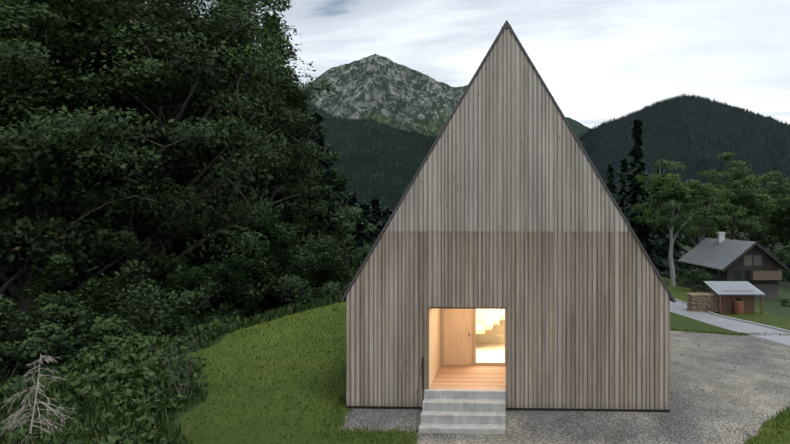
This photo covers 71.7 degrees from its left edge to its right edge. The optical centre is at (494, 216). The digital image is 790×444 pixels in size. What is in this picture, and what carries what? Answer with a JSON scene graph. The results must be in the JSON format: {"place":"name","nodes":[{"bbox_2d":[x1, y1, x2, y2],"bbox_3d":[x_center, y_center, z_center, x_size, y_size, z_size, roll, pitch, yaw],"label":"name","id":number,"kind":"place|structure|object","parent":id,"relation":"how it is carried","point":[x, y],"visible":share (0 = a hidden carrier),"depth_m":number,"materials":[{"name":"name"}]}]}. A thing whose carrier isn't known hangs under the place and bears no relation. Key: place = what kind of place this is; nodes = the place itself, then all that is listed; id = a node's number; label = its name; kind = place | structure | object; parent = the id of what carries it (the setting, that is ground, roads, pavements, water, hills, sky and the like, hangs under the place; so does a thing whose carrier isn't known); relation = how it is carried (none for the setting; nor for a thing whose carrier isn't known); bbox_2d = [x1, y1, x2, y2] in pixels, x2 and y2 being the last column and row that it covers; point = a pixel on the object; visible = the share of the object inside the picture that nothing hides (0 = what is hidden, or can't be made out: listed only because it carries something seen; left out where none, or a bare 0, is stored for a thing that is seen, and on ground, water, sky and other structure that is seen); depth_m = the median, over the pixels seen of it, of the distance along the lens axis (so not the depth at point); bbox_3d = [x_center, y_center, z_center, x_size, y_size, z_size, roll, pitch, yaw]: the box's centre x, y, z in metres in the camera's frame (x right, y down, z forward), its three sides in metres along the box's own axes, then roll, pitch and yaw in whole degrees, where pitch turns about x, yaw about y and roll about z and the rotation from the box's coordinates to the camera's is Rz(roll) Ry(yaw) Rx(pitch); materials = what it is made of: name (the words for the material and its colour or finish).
{"place":"outdoors","nodes":[
{"label":"outdoors","id":0,"kind":"place"},
{"bbox_2d":[299,90,435,211],"bbox_3d":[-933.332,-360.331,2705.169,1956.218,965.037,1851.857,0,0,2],"label":"mountain forest","id":1,"kind":"object","parent":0,"point":[350,170],"visible":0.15,"depth_m":2732.27,"materials":[{"name":"green plant"}]},
{"bbox_2d":[0,224,789,443],"bbox_3d":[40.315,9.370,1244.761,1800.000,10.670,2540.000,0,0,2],"label":"ground","id":2,"kind":"structure","parent":0,"point":[726,405],"depth_m":15.91,"materials":[{"name":"green plant"}]},
{"bbox_2d":[0,354,74,443],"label":"dead spruce","id":3,"kind":"object","parent":2,"relation":"on","point":[35,401],"visible":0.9,"depth_m":13.98,"materials":[{"name":"beige wood"}]},
{"bbox_2d":[0,310,239,443],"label":"wild weeds","id":4,"kind":"object","parent":2,"relation":"on","point":[75,380],"visible":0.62,"depth_m":15.75,"materials":[{"name":"green plant"}]},
{"bbox_2d":[0,292,345,443],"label":"wild grass","id":5,"kind":"structure","parent":2,"relation":"on","point":[92,413],"depth_m":15.39,"materials":[{"name":"green plant"}]},
{"bbox_2d":[144,330,207,394],"bbox_3d":[-9.217,4.340,15.555,1.578,2.226,1.082,0,0,2],"label":"shrub","id":6,"kind":"object","parent":2,"relation":"on","point":[175,351],"depth_m":15.47,"materials":[{"name":"green plant"}]},
{"bbox_2d":[0,0,382,381],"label":"dark foliage","id":7,"kind":"object","parent":2,"relation":"on","point":[50,125],"visible":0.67,"depth_m":25.36,"materials":[{"name":"green plant"}]},
{"bbox_2d":[0,151,789,397],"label":"foliage","id":8,"kind":"object","parent":2,"relation":"on","point":[339,187],"visible":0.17,"depth_m":25.80,"materials":[{"name":"green plant"}]},
{"bbox_2d":[0,0,789,383],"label":"tree foliage","id":9,"kind":"object","parent":2,"relation":"on","point":[22,276],"visible":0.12,"depth_m":28.81,"materials":[{"name":"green plant"}]},
{"bbox_2d":[3,0,789,282],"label":"conifer trees","id":10,"kind":"object","parent":2,"relation":"on","point":[630,196],"visible":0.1,"depth_m":58.63,"materials":[{"name":"green plant"}]},
{"bbox_2d":[60,151,789,372],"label":"foliage","id":11,"kind":"object","parent":2,"relation":"on","point":[726,196],"visible":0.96,"depth_m":58.92,"materials":[{"name":"green plant"}]},
{"bbox_2d":[419,386,505,433],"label":"entrance steps","id":12,"kind":"structure","parent":2,"relation":"on","point":[471,411],"depth_m":14.98,"materials":[{"name":"concrete"}]},
{"bbox_2d":[184,304,789,443],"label":"lawn","id":13,"kind":"structure","parent":2,"relation":"on","point":[388,437],"depth_m":16.77,"materials":[{"name":"green plant"}]},
{"bbox_2d":[476,309,504,362],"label":"interior wall","id":14,"kind":"structure","parent":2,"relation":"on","point":[485,314],"depth_m":21.11,"materials":[{"name":"white paint"}]},
{"bbox_2d":[476,309,504,333],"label":"staircase","id":15,"kind":"structure","parent":14,"relation":"in","point":[489,323],"depth_m":20.05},
{"bbox_2d":[347,30,669,411],"bbox_3d":[0.562,0.331,21.657,9.300,11.700,12.500,0,0,2],"label":"flashing","id":16,"kind":"object","parent":2,"relation":"on","point":[530,409],"visible":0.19,"depth_m":15.37,"materials":[{"name":"black metal"}]},
{"bbox_2d":[417,357,422,392],"bbox_3d":[-2.077,4.987,14.964,0.012,1.872,0.970,0,0,2],"label":"handrail","id":17,"kind":"object","parent":16,"relation":"attached to","point":[422,375],"visible":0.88,"depth_m":15.41,"materials":[{"name":"black metal"}]},
{"bbox_2d":[429,308,473,387],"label":"porch walls","id":18,"kind":"structure","parent":16,"relation":"attached to","point":[435,338],"depth_m":16.80,"materials":[{"name":"brown wood"}]},
{"bbox_2d":[440,309,505,365],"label":"door frames","id":19,"kind":"structure","parent":18,"relation":"attached to","point":[486,364],"depth_m":17.90,"materials":[{"name":"brown wood"}]},
{"bbox_2d":[444,309,470,364],"bbox_3d":[-1.228,3.801,17.957,0.932,2.360,0.053,0,0,2],"label":"door","id":20,"kind":"structure","parent":19,"relation":"in","point":[457,338],"depth_m":17.93,"materials":[{"name":"brown wood"}]},
{"bbox_2d":[476,309,504,362],"bbox_3d":[-0.134,3.758,17.938,0.970,2.275,0.001,0,0,2],"label":"window glass","id":21,"kind":"object","parent":19,"relation":"in","point":[490,338],"visible":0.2,"depth_m":17.94,"materials":[{"name":"glass"}]},
{"bbox_2d":[502,20,511,27],"bbox_3d":[0.562,-5.519,21.657,0.320,0.240,12.660,0,0,2],"label":"ridge cap","id":22,"kind":"object","parent":16,"relation":"on","point":[506,24],"visible":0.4,"depth_m":15.33,"materials":[{"name":"grey metal"}]},
{"bbox_2d":[346,28,669,409],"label":"wood facade","id":23,"kind":"structure","parent":16,"relation":"attached to","point":[507,203],"depth_m":15.36,"materials":[{"name":"wood"}]},
{"bbox_2d":[429,307,505,308],"bbox_3d":[-0.781,2.638,15.442,2.220,0.035,0.050,0,0,2],"label":"door opening frame","id":24,"kind":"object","parent":23,"relation":"attached to","point":[464,308],"depth_m":15.42,"materials":[{"name":"beige wood"}]},
{"bbox_2d":[341,28,675,302],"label":"house roof","id":25,"kind":"structure","parent":16,"relation":"on","point":[672,299],"depth_m":15.34,"materials":[{"name":"black metal"}]},
{"bbox_2d":[640,167,722,285],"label":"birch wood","id":26,"kind":"object","parent":2,"relation":"on","point":[672,267],"visible":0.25,"depth_m":55.18,"materials":[{"name":"grey plant"}]},
{"bbox_2d":[686,292,718,311],"bbox_3d":[13.752,5.620,35.124,1.933,1.138,1.099,0,0,2],"label":"log pile","id":27,"kind":"object","parent":2,"relation":"on","point":[701,302],"visible":0.98,"depth_m":34.66,"materials":[{"name":"brown wood"}]},
{"bbox_2d":[687,246,777,284],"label":"chalet walls","id":28,"kind":"structure","parent":2,"relation":"on","point":[769,263],"depth_m":49.47,"materials":[{"name":"brown wood"}]},
{"bbox_2d":[700,266,751,279],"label":"windows","id":29,"kind":"structure","parent":28,"relation":"in","point":[737,274],"depth_m":49.34,"materials":[{"name":"black glass"}]},
{"bbox_2d":[678,238,786,270],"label":"roof","id":30,"kind":"structure","parent":28,"relation":"on","point":[712,253],"depth_m":52.62,"materials":[{"name":"grey tile"}]},
{"bbox_2d":[716,232,725,242],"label":"chimney","id":31,"kind":"object","parent":30,"relation":"on","point":[720,237],"visible":0.82,"depth_m":54.44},
{"bbox_2d":[723,242,789,271],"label":"roof fascia","id":32,"kind":"structure","parent":30,"relation":"attached to","point":[762,248],"depth_m":48.79,"materials":[{"name":"brown wood"}]},
{"bbox_2d":[744,255,761,265],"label":"window shutters","id":33,"kind":"object","parent":28,"relation":"attached to","point":[748,260],"visible":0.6,"depth_m":49.36,"materials":[{"name":"grey wood"}]},
{"bbox_2d":[749,270,781,279],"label":"balcony","id":34,"kind":"structure","parent":28,"relation":"attached to","point":[765,275],"depth_m":48.79,"materials":[{"name":"brown wood"}]},
{"bbox_2d":[675,299,789,332],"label":"kerb","id":35,"kind":"structure","parent":2,"relation":"on","point":[768,326],"depth_m":30.55,"materials":[{"name":"grey concrete"}]},
{"bbox_2d":[687,277,777,299],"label":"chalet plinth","id":36,"kind":"structure","parent":2,"relation":"on","point":[770,291],"depth_m":49.53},
{"bbox_2d":[711,289,754,313],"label":"shed walls","id":37,"kind":"structure","parent":2,"relation":"on","point":[727,302],"depth_m":34.40,"materials":[{"name":"brown wood"}]},
{"bbox_2d":[704,281,764,294],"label":"shed roof","id":38,"kind":"structure","parent":37,"relation":"on","point":[739,287],"depth_m":34.97,"materials":[{"name":"grey metal"}]},
{"bbox_2d":[733,301,743,314],"bbox_3d":[15.504,5.805,33.967,0.597,0.800,0.597,0,0,2],"label":"rusty barrel","id":39,"kind":"object","parent":2,"relation":"on","point":[738,307],"visible":0.98,"depth_m":33.74,"materials":[{"name":"brown metal"}]},
{"bbox_2d":[719,295,762,314],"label":"shed posts","id":40,"kind":"object","parent":2,"relation":"on","point":[761,304],"visible":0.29,"depth_m":33.90,"materials":[{"name":"brown wood"}]},
{"bbox_2d":[291,54,590,209],"bbox_3d":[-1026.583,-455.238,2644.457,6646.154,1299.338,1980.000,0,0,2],"label":"mountain peak","id":41,"kind":"structure","parent":0,"point":[382,89],"depth_m":3360.59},
{"bbox_2d":[429,365,505,389],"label":"porch deck","id":42,"kind":"structure","parent":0,"point":[474,377],"depth_m":16.48,"materials":[{"name":"brown wood"}]},
{"bbox_2d":[145,0,789,127],"label":"sky","id":43,"kind":"structure","parent":0,"point":[600,61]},
{"bbox_2d":[579,101,787,181],"bbox_3d":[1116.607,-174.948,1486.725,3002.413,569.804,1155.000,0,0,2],"label":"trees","id":44,"kind":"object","parent":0,"point":[582,141],"depth_m":1780.09,"materials":[{"name":"green plant"}]},
{"bbox_2d":[577,96,788,140],"bbox_3d":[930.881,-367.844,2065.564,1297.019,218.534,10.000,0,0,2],"label":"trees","id":45,"kind":"object","parent":44,"relation":"on","point":[581,136],"visible":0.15,"depth_m":2076.16,"materials":[{"name":"green plant"}]},
{"bbox_2d":[583,93,789,222],"bbox_3d":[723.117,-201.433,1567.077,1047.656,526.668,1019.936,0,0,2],"label":"mountain ridge forest","id":46,"kind":"object","parent":44,"relation":"on","point":[602,145],"visible":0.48,"depth_m":1802.88,"materials":[{"name":"green plant"}]},
{"bbox_2d":[670,301,789,345],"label":"road","id":47,"kind":"structure","parent":0,"point":[677,307],"depth_m":29.57,"materials":[{"name":"grey asphalt"}]}
]}

